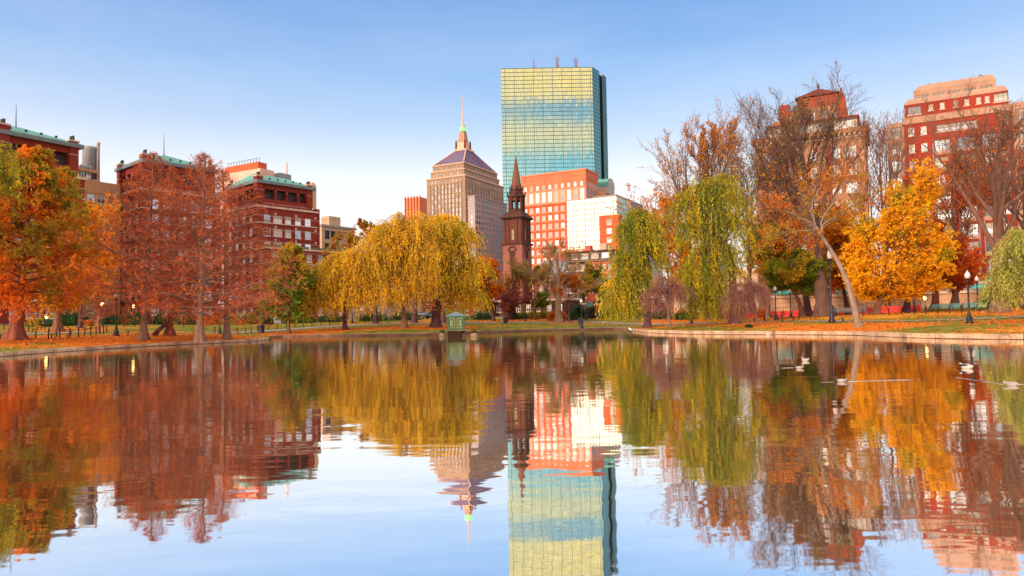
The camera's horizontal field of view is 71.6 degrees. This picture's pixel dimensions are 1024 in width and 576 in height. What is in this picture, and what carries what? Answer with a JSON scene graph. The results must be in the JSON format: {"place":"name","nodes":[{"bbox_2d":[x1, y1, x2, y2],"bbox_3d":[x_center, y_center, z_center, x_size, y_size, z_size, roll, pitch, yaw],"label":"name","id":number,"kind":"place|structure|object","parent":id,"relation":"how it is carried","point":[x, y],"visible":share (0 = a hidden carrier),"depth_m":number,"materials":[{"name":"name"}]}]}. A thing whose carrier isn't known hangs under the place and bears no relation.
{"place":"outdoors","nodes":[
{"label":"outdoors","id":0,"kind":"place"},
{"bbox_2d":[220,158,290,214],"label":"office block","id":1,"kind":"structure","parent":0,"point":[242,171],"depth_m":270.29,"materials":[{"name":"beige concrete"}]},
{"bbox_2d":[2,321,707,334],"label":"path","id":2,"kind":"structure","parent":0,"point":[401,323],"depth_m":106.92,"materials":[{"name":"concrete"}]},
{"bbox_2d":[404,195,426,236],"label":"ribbed orange block","id":3,"kind":"structure","parent":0,"point":[417,203],"depth_m":606.88,"materials":[{"name":"stone"}]},
{"bbox_2d":[426,96,504,267],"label":"stepped office tower","id":4,"kind":"structure","parent":0,"point":[461,172],"depth_m":536.57,"materials":[{"name":"stone"}]},
{"bbox_2d":[431,192,501,267],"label":"windows","id":5,"kind":"structure","parent":4,"relation":"in","point":[474,192],"depth_m":531.44,"materials":[{"name":"grey glass"}]},
{"bbox_2d":[0,329,1023,575],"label":"lagoon water","id":6,"kind":"structure","parent":0,"point":[616,453],"depth_m":9.22,"materials":[{"name":"blue liquid"}]},
{"bbox_2d":[444,312,468,336],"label":"duck hut","id":7,"kind":"object","parent":6,"relation":"on","point":[455,323],"visible":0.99,"depth_m":73.67,"materials":[{"name":"green wood"}]},
{"bbox_2d":[0,308,1023,351],"bbox_3d":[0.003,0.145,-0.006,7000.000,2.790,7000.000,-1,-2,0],"label":"ground","id":8,"kind":"structure","parent":0,"point":[848,326],"depth_m":75.18,"materials":[{"name":"green plant"}]},
{"bbox_2d":[0,138,34,216],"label":"willow tree","id":9,"kind":"object","parent":8,"relation":"on","point":[5,158],"visible":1,"depth_m":51.51,"materials":[{"name":"plant"}]},
{"bbox_2d":[0,112,87,324],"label":"brick apartment block","id":10,"kind":"structure","parent":8,"relation":"on","point":[66,152],"depth_m":134.44,"materials":[{"name":"brick"}]},
{"bbox_2d":[0,144,107,339],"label":"redwood tree","id":11,"kind":"object","parent":8,"relation":"on","point":[16,292],"visible":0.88,"depth_m":58.53,"materials":[{"name":"orange plant"}]},
{"bbox_2d":[14,166,113,330],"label":"redwood tree","id":12,"kind":"object","parent":8,"relation":"on","point":[57,324],"visible":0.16,"depth_m":84.53,"materials":[{"name":"orange plant"}]},
{"bbox_2d":[62,310,78,325],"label":"shrub","id":13,"kind":"object","parent":8,"relation":"on","point":[71,319],"visible":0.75,"depth_m":111.38,"materials":[{"name":"green plant"}]},
{"bbox_2d":[77,300,115,331],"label":"bare tree","id":14,"kind":"object","parent":8,"relation":"on","point":[105,308],"visible":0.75,"depth_m":75.63,"materials":[{"name":"brown plant"}]},
{"bbox_2d":[78,142,119,322],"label":"tan apartment block","id":15,"kind":"structure","parent":8,"relation":"on","point":[89,169],"depth_m":155.73,"materials":[{"name":"stone"}]},
{"bbox_2d":[75,192,126,327],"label":"tree","id":16,"kind":"object","parent":8,"relation":"on","point":[105,264],"visible":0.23,"depth_m":96.32,"materials":[{"name":"orange plant"}]},
{"bbox_2d":[100,311,122,324],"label":"shrub","id":17,"kind":"object","parent":8,"relation":"on","point":[111,320],"visible":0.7,"depth_m":117.03,"materials":[{"name":"green plant"}]},
{"bbox_2d":[118,309,140,324],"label":"shrub","id":18,"kind":"object","parent":8,"relation":"on","point":[135,320],"visible":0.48,"depth_m":117.17,"materials":[{"name":"green plant"}]},
{"bbox_2d":[0,337,268,355],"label":"shore kerb","id":19,"kind":"structure","parent":8,"relation":"on","point":[32,351],"depth_m":55.89,"materials":[{"name":"stone"}]},
{"bbox_2d":[0,340,263,356],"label":"stone curb","id":20,"kind":"object","parent":19,"relation":"attached to","point":[122,347],"visible":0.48,"depth_m":56.77,"materials":[{"name":"grey stone"}]},
{"bbox_2d":[40,150,243,339],"bbox_3d":[-32.723,-3.908,62.681,15.466,16.990,17.408,-1,-2,0],"label":"redwood tree","id":21,"kind":"object","parent":8,"relation":"on","point":[143,333],"visible":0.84,"depth_m":62.56,"materials":[{"name":"red plant"}]},
{"bbox_2d":[147,311,175,323],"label":"shrub","id":22,"kind":"object","parent":8,"relation":"on","point":[157,320],"visible":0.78,"depth_m":120.16,"materials":[{"name":"green plant"}]},
{"bbox_2d":[114,149,220,321],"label":"brick apartment block","id":23,"kind":"structure","parent":8,"relation":"on","point":[122,170],"depth_m":159.55,"materials":[{"name":"brick"}]},
{"bbox_2d":[115,166,229,335],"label":"redwood tree","id":24,"kind":"object","parent":8,"relation":"on","point":[169,331],"visible":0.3,"depth_m":69.82,"materials":[{"name":"red plant"}]},
{"bbox_2d":[151,286,196,335],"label":"tree","id":25,"kind":"object","parent":8,"relation":"on","point":[156,332],"visible":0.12,"depth_m":68.80,"materials":[{"name":"brown plant"}]},
{"bbox_2d":[174,313,196,324],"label":"shrub","id":26,"kind":"object","parent":8,"relation":"on","point":[194,322],"visible":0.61,"depth_m":119.11,"materials":[{"name":"green plant"}]},
{"bbox_2d":[82,151,297,341],"bbox_3d":[-26.913,-3.742,61.895,17.338,16.841,16.749,-1,-2,0],"label":"redwood tree","id":27,"kind":"object","parent":8,"relation":"on","point":[200,253],"visible":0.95,"depth_m":61.56,"materials":[{"name":"red plant"}]},
{"bbox_2d":[130,168,321,338],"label":"redwood tree","id":28,"kind":"object","parent":8,"relation":"on","point":[226,334],"visible":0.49,"depth_m":67.95,"materials":[{"name":"red plant"}]},
{"bbox_2d":[218,313,249,324],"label":"shrub","id":29,"kind":"object","parent":8,"relation":"on","point":[238,321],"visible":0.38,"depth_m":119.09,"materials":[{"name":"brown plant"}]},
{"bbox_2d":[220,171,319,316],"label":"brick apartment block","id":30,"kind":"structure","parent":8,"relation":"on","point":[292,215],"depth_m":184.22,"materials":[{"name":"brick"}]},
{"bbox_2d":[252,242,324,332],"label":"tree","id":31,"kind":"object","parent":8,"relation":"on","point":[302,309],"visible":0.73,"depth_m":91.23,"materials":[{"name":"green plant"}]},
{"bbox_2d":[255,244,347,319],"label":"brick street wing","id":32,"kind":"structure","parent":8,"relation":"on","point":[312,254],"depth_m":177.17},
{"bbox_2d":[316,314,342,321],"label":"shrub","id":33,"kind":"object","parent":8,"relation":"on","point":[335,319],"visible":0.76,"depth_m":128.94,"materials":[{"name":"green plant"}]},
{"bbox_2d":[320,216,356,250],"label":"beige office block","id":34,"kind":"structure","parent":8,"relation":"on","point":[330,226],"depth_m":237.44,"materials":[{"name":"stone"}]},
{"bbox_2d":[299,244,391,329],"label":"willow tree","id":35,"kind":"object","parent":8,"relation":"on","point":[333,286],"visible":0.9,"depth_m":94.31,"materials":[{"name":"yellow plant"}]},
{"bbox_2d":[319,218,407,316],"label":"willow tree","id":36,"kind":"object","parent":8,"relation":"on","point":[350,239],"visible":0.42,"depth_m":151.10,"materials":[{"name":"yellow plant"}]},
{"bbox_2d":[354,311,392,320],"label":"shrub","id":37,"kind":"object","parent":8,"relation":"on","point":[368,318],"visible":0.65,"depth_m":133.07,"materials":[{"name":"green plant"}]},
{"bbox_2d":[348,291,437,318],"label":"street row","id":38,"kind":"object","parent":8,"relation":"on","point":[378,308],"visible":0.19,"depth_m":221.48,"materials":[{"name":"stone"}]},
{"bbox_2d":[343,208,456,327],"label":"willow tree","id":39,"kind":"object","parent":8,"relation":"on","point":[400,252],"visible":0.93,"depth_m":96.59,"materials":[{"name":"yellow plant"}]},
{"bbox_2d":[388,311,423,320],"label":"shrub","id":40,"kind":"object","parent":8,"relation":"on","point":[399,317],"visible":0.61,"depth_m":135.17,"materials":[{"name":"green plant"}]},
{"bbox_2d":[410,263,455,322],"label":"willow tree","id":41,"kind":"object","parent":8,"relation":"on","point":[414,318],"visible":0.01,"depth_m":117.55,"materials":[{"name":"brown plant"}]},
{"bbox_2d":[425,212,467,322],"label":"willow tree","id":42,"kind":"object","parent":8,"relation":"on","point":[444,217],"visible":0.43,"depth_m":118.17,"materials":[{"name":"yellow plant"}]},
{"bbox_2d":[269,327,627,339],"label":"shore kerb","id":43,"kind":"structure","parent":8,"relation":"on","point":[398,334],"depth_m":88.69,"materials":[{"name":"grey stone"}]},
{"bbox_2d":[411,218,496,327],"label":"willow tree","id":44,"kind":"object","parent":8,"relation":"on","point":[464,293],"visible":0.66,"depth_m":101.01,"materials":[{"name":"yellow plant"}]},
{"bbox_2d":[422,293,499,316],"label":"street row","id":45,"kind":"object","parent":8,"relation":"on","point":[430,303],"visible":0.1,"depth_m":211.14,"materials":[{"name":"red brick"}]},
{"bbox_2d":[470,310,491,319],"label":"shrub","id":46,"kind":"object","parent":8,"relation":"on","point":[481,316],"visible":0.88,"depth_m":139.44,"materials":[{"name":"green plant"}]},
{"bbox_2d":[467,195,506,299],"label":"gridded office block","id":47,"kind":"structure","parent":8,"relation":"on","point":[485,215],"depth_m":487.95,"materials":[{"name":"grey stone"}]},
{"bbox_2d":[471,238,503,288],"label":"windows","id":48,"kind":"structure","parent":47,"relation":"in","point":[482,238],"depth_m":491.26,"materials":[{"name":"grey glass"}]},
{"bbox_2d":[472,254,504,320],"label":"tree","id":49,"kind":"object","parent":8,"relation":"on","point":[494,289],"visible":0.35,"depth_m":127.35,"materials":[{"name":"orange plant"}]},
{"bbox_2d":[0,307,1023,349],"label":"fallen leaves","id":50,"kind":"object","parent":8,"relation":"on","point":[217,334],"visible":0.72,"depth_m":69.75,"materials":[{"name":"orange plant"}]},
{"bbox_2d":[495,255,530,319],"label":"tree","id":51,"kind":"object","parent":8,"relation":"on","point":[514,281],"visible":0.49,"depth_m":135.92,"materials":[{"name":"plant"}]},
{"bbox_2d":[500,148,533,296],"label":"church steeple","id":52,"kind":"object","parent":8,"relation":"on","point":[517,230],"visible":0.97,"depth_m":238.15,"materials":[{"name":"brown stone"}]},
{"bbox_2d":[498,289,537,316],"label":"tree","id":53,"kind":"object","parent":8,"relation":"on","point":[510,303],"visible":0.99,"depth_m":126.47,"materials":[{"name":"purple plant"}]},
{"bbox_2d":[494,298,579,315],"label":"street row","id":54,"kind":"object","parent":8,"relation":"on","point":[528,308],"visible":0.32,"depth_m":205.14,"materials":[{"name":"stone"}]},
{"bbox_2d":[514,260,566,319],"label":"bare tree","id":55,"kind":"object","parent":8,"relation":"on","point":[535,283],"visible":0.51,"depth_m":133.20,"materials":[{"name":"brown plant"}]},
{"bbox_2d":[529,290,551,318],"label":"tree","id":56,"kind":"object","parent":8,"relation":"on","point":[543,302],"visible":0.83,"depth_m":137.64,"materials":[{"name":"green plant"}]},
{"bbox_2d":[501,57,607,211],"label":"glass tower","id":57,"kind":"structure","parent":8,"relation":"on","point":[554,119],"depth_m":680.81,"materials":[{"name":"glass"}]},
{"bbox_2d":[509,237,605,321],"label":"bare tree","id":58,"kind":"object","parent":8,"relation":"on","point":[553,249],"visible":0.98,"depth_m":121.39,"materials":[{"name":"beige plant"}]},
{"bbox_2d":[520,168,598,294],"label":"salmon office block","id":59,"kind":"structure","parent":8,"relation":"on","point":[548,195],"depth_m":464.60,"materials":[{"name":"orange brick"}]},
{"bbox_2d":[531,231,564,294],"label":"windows","id":60,"kind":"structure","parent":59,"relation":"in","point":[562,232],"depth_m":464.44,"materials":[{"name":"white glass"}]},
{"bbox_2d":[552,271,586,320],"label":"bare tree","id":61,"kind":"object","parent":8,"relation":"on","point":[572,282],"visible":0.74,"depth_m":123.82,"materials":[{"name":"brown plant"}]},
{"bbox_2d":[571,301,585,318],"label":"shrub","id":62,"kind":"object","parent":8,"relation":"on","point":[577,311],"visible":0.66,"depth_m":133.44,"materials":[{"name":"green plant"}]},
{"bbox_2d":[577,261,608,318],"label":"tree","id":63,"kind":"object","parent":8,"relation":"on","point":[592,273],"visible":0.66,"depth_m":132.02,"materials":[{"name":"green plant"}]},
{"bbox_2d":[566,195,631,258],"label":"white glass block","id":64,"kind":"structure","parent":8,"relation":"on","point":[583,215],"depth_m":339.05,"materials":[{"name":"glass"}]},
{"bbox_2d":[596,178,614,195],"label":"vaulted hall block","id":65,"kind":"structure","parent":8,"relation":"on","point":[606,186],"depth_m":484.15,"materials":[{"name":"stone"}]},
{"bbox_2d":[595,204,678,327],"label":"willow tree","id":66,"kind":"object","parent":8,"relation":"on","point":[639,227],"visible":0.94,"depth_m":87.17,"materials":[{"name":"green plant"}]},
{"bbox_2d":[636,273,701,329],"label":"weeping cherry tree","id":67,"kind":"object","parent":8,"relation":"on","point":[674,287],"visible":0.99,"depth_m":73.75,"materials":[{"name":"brown plant"}]},
{"bbox_2d":[655,217,694,319],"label":"tree","id":68,"kind":"object","parent":8,"relation":"on","point":[675,264],"visible":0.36,"depth_m":117.30,"materials":[{"name":"brown plant"}]},
{"bbox_2d":[606,183,752,318],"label":"bare tree","id":69,"kind":"object","parent":8,"relation":"on","point":[662,203],"visible":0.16,"depth_m":118.90,"materials":[{"name":"brown plant"}]},
{"bbox_2d":[651,163,775,323],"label":"willow tree","id":70,"kind":"object","parent":8,"relation":"on","point":[701,276],"visible":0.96,"depth_m":78.00,"materials":[{"name":"green plant"}]},
{"bbox_2d":[637,90,791,319],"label":"bare tree","id":71,"kind":"object","parent":8,"relation":"on","point":[726,148],"visible":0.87,"depth_m":110.85,"materials":[{"name":"brown plant"}]},
{"bbox_2d":[674,269,759,312],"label":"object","id":72,"kind":"object","parent":8,"relation":"on","point":[754,277],"visible":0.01,"depth_m":176.79,"materials":[{"name":"stone"}]},
{"bbox_2d":[714,274,777,325],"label":"weeping cherry tree","id":73,"kind":"object","parent":8,"relation":"on","point":[748,296],"visible":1,"depth_m":69.72,"materials":[{"name":"brown plant"}]},
{"bbox_2d":[699,138,820,314],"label":"bare tree","id":74,"kind":"object","parent":8,"relation":"on","point":[748,268],"visible":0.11,"depth_m":123.95,"materials":[{"name":"brown plant"}]},
{"bbox_2d":[739,200,790,317],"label":"tree","id":75,"kind":"object","parent":8,"relation":"on","point":[779,250],"visible":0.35,"depth_m":104.73,"materials":[{"name":"brown plant"}]},
{"bbox_2d":[735,126,837,315],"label":"bare tree","id":76,"kind":"object","parent":8,"relation":"on","point":[807,305],"visible":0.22,"depth_m":99.55,"materials":[{"name":"brown plant"}]},
{"bbox_2d":[754,245,835,317],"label":"tree","id":77,"kind":"object","parent":8,"relation":"on","point":[799,278],"visible":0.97,"depth_m":90.30,"materials":[{"name":"green plant"}]},
{"bbox_2d":[751,83,870,311],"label":"grand hotel","id":78,"kind":"structure","parent":8,"relation":"on","point":[855,116],"depth_m":140.11,"materials":[{"name":"brown brick"}]},
{"bbox_2d":[725,60,917,316],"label":"bare tree","id":79,"kind":"object","parent":8,"relation":"on","point":[790,134],"visible":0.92,"depth_m":89.60,"materials":[{"name":"brown plant"}]},
{"bbox_2d":[748,155,902,326],"bbox_3d":[27.015,-3.824,60.989,13.642,14.528,6.422,-1,-2,0],"label":"tree","id":80,"kind":"object","parent":8,"relation":"on","point":[782,207],"visible":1,"depth_m":61.13,"materials":[{"name":"orange plant"}]},
{"bbox_2d":[777,199,876,314],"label":"tree","id":81,"kind":"object","parent":8,"relation":"on","point":[836,240],"visible":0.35,"depth_m":101.71,"materials":[{"name":"brown plant"}]},
{"bbox_2d":[631,328,1023,338],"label":"shore kerb","id":82,"kind":"structure","parent":8,"relation":"on","point":[954,335],"depth_m":55.01,"materials":[{"name":"stone"}]},
{"bbox_2d":[637,331,1023,339],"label":"stone curb","id":83,"kind":"object","parent":82,"relation":"attached to","point":[827,334],"visible":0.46,"depth_m":59.77,"materials":[{"name":"grey stone"}]},
{"bbox_2d":[827,251,835,322],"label":"street lamp","id":84,"kind":"object","parent":8,"relation":"on","point":[831,314],"visible":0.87,"depth_m":69.96,"materials":[{"name":"metal"}]},
{"bbox_2d":[833,307,866,316],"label":"long bench","id":85,"kind":"object","parent":8,"relation":"on","point":[848,310],"visible":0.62,"depth_m":86.24,"materials":[{"name":"metal"}]},
{"bbox_2d":[834,102,939,309],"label":"bare tree","id":86,"kind":"object","parent":8,"relation":"on","point":[886,160],"visible":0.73,"depth_m":112.76,"materials":[{"name":"brown plant"}]},
{"bbox_2d":[766,281,1023,311],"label":"stone arcade","id":87,"kind":"object","parent":8,"relation":"on","point":[784,301],"visible":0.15,"depth_m":133.01,"materials":[{"name":"beige stone"}]},
{"bbox_2d":[835,156,961,314],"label":"maple tree","id":88,"kind":"object","parent":8,"relation":"on","point":[915,202],"visible":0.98,"depth_m":84.48,"materials":[{"name":"orange plant"}]},
{"bbox_2d":[914,222,956,309],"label":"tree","id":89,"kind":"object","parent":8,"relation":"on","point":[935,298],"visible":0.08,"depth_m":97.69,"materials":[{"name":"red plant"}]},
{"bbox_2d":[874,149,1012,307],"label":"bare tree","id":90,"kind":"object","parent":8,"relation":"on","point":[959,207],"visible":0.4,"depth_m":103.26,"materials":[{"name":"brown plant"}]},
{"bbox_2d":[930,303,959,311],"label":"long bench","id":91,"kind":"object","parent":8,"relation":"on","point":[944,306],"visible":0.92,"depth_m":87.21,"materials":[{"name":"teal paint"}]},
{"bbox_2d":[877,76,1023,312],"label":"bare tree","id":92,"kind":"object","parent":8,"relation":"on","point":[1000,194],"visible":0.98,"depth_m":73.58,"materials":[{"name":"brown plant"}]},
{"bbox_2d":[919,295,987,310],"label":"hedge","id":93,"kind":"object","parent":8,"relation":"on","point":[958,309],"visible":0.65,"depth_m":93.26,"materials":[{"name":"green plant"}]},
{"bbox_2d":[887,74,1023,291],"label":"red apartment tower","id":94,"kind":"structure","parent":8,"relation":"on","point":[984,86],"depth_m":145.22,"materials":[{"name":"brick"}]},
{"bbox_2d":[907,106,921,115],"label":"window","id":95,"kind":"structure","parent":94,"relation":"in","point":[918,109],"depth_m":149.17,"materials":[{"name":"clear glass"}]},
{"bbox_2d":[895,206,1012,289],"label":"windows","id":96,"kind":"structure","parent":94,"relation":"in","point":[989,226],"depth_m":142.13,"materials":[{"name":"clear glass"}]},
{"bbox_2d":[936,120,976,132],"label":"window","id":97,"kind":"structure","parent":94,"relation":"in","point":[941,130],"depth_m":144.55,"materials":[{"name":"white glass"}]},
{"bbox_2d":[993,92,1008,102],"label":"window","id":98,"kind":"structure","parent":94,"relation":"in","point":[999,97],"depth_m":141.51,"materials":[{"name":"clear glass"}]},
{"bbox_2d":[940,231,990,305],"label":"tree","id":99,"kind":"object","parent":8,"relation":"on","point":[970,265],"visible":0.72,"depth_m":96.60,"materials":[{"name":"red plant"}]},
{"bbox_2d":[964,270,973,322],"bbox_3d":[36.672,0.709,56.995,0.600,4.240,0.600,-1,-2,0],"label":"street lamp","id":100,"kind":"object","parent":8,"relation":"on","point":[967,275],"visible":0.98,"depth_m":56.92,"materials":[{"name":"metal"}]},
{"bbox_2d":[942,140,1023,308],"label":"bare tree","id":101,"kind":"object","parent":8,"relation":"on","point":[983,194],"visible":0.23,"depth_m":89.78,"materials":[{"name":"brown plant"}]},
{"bbox_2d":[975,226,1023,312],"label":"willow tree","id":102,"kind":"object","parent":8,"relation":"on","point":[1007,285],"visible":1,"depth_m":53.78,"materials":[{"name":"green plant"}]},
{"bbox_2d":[0,0,1023,334],"label":"sky","id":103,"kind":"structure","parent":0,"point":[360,100],"materials":[{"name":"blue"}]},
{"bbox_2d":[535,260,566,298],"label":"church nave","id":104,"kind":"structure","parent":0,"point":[542,288],"depth_m":230.47,"materials":[{"name":"grey stone"}]},
{"bbox_2d":[564,243,625,312],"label":"mansard town house","id":105,"kind":"structure","parent":0,"point":[604,256],"depth_m":218.85,"materials":[{"name":"brick"}]},
{"bbox_2d":[599,214,622,249],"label":"brick corner block","id":106,"kind":"structure","parent":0,"point":[604,235],"depth_m":326.15,"materials":[{"name":"brick"}]},
{"bbox_2d":[593,194,662,288],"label":"mansard block","id":107,"kind":"structure","parent":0,"point":[634,204],"depth_m":439.68,"materials":[{"name":"orange brick"}]},
{"bbox_2d":[663,316,1023,324],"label":"path","id":108,"kind":"structure","parent":0,"point":[890,320],"depth_m":66.69,"materials":[{"name":"concrete"}]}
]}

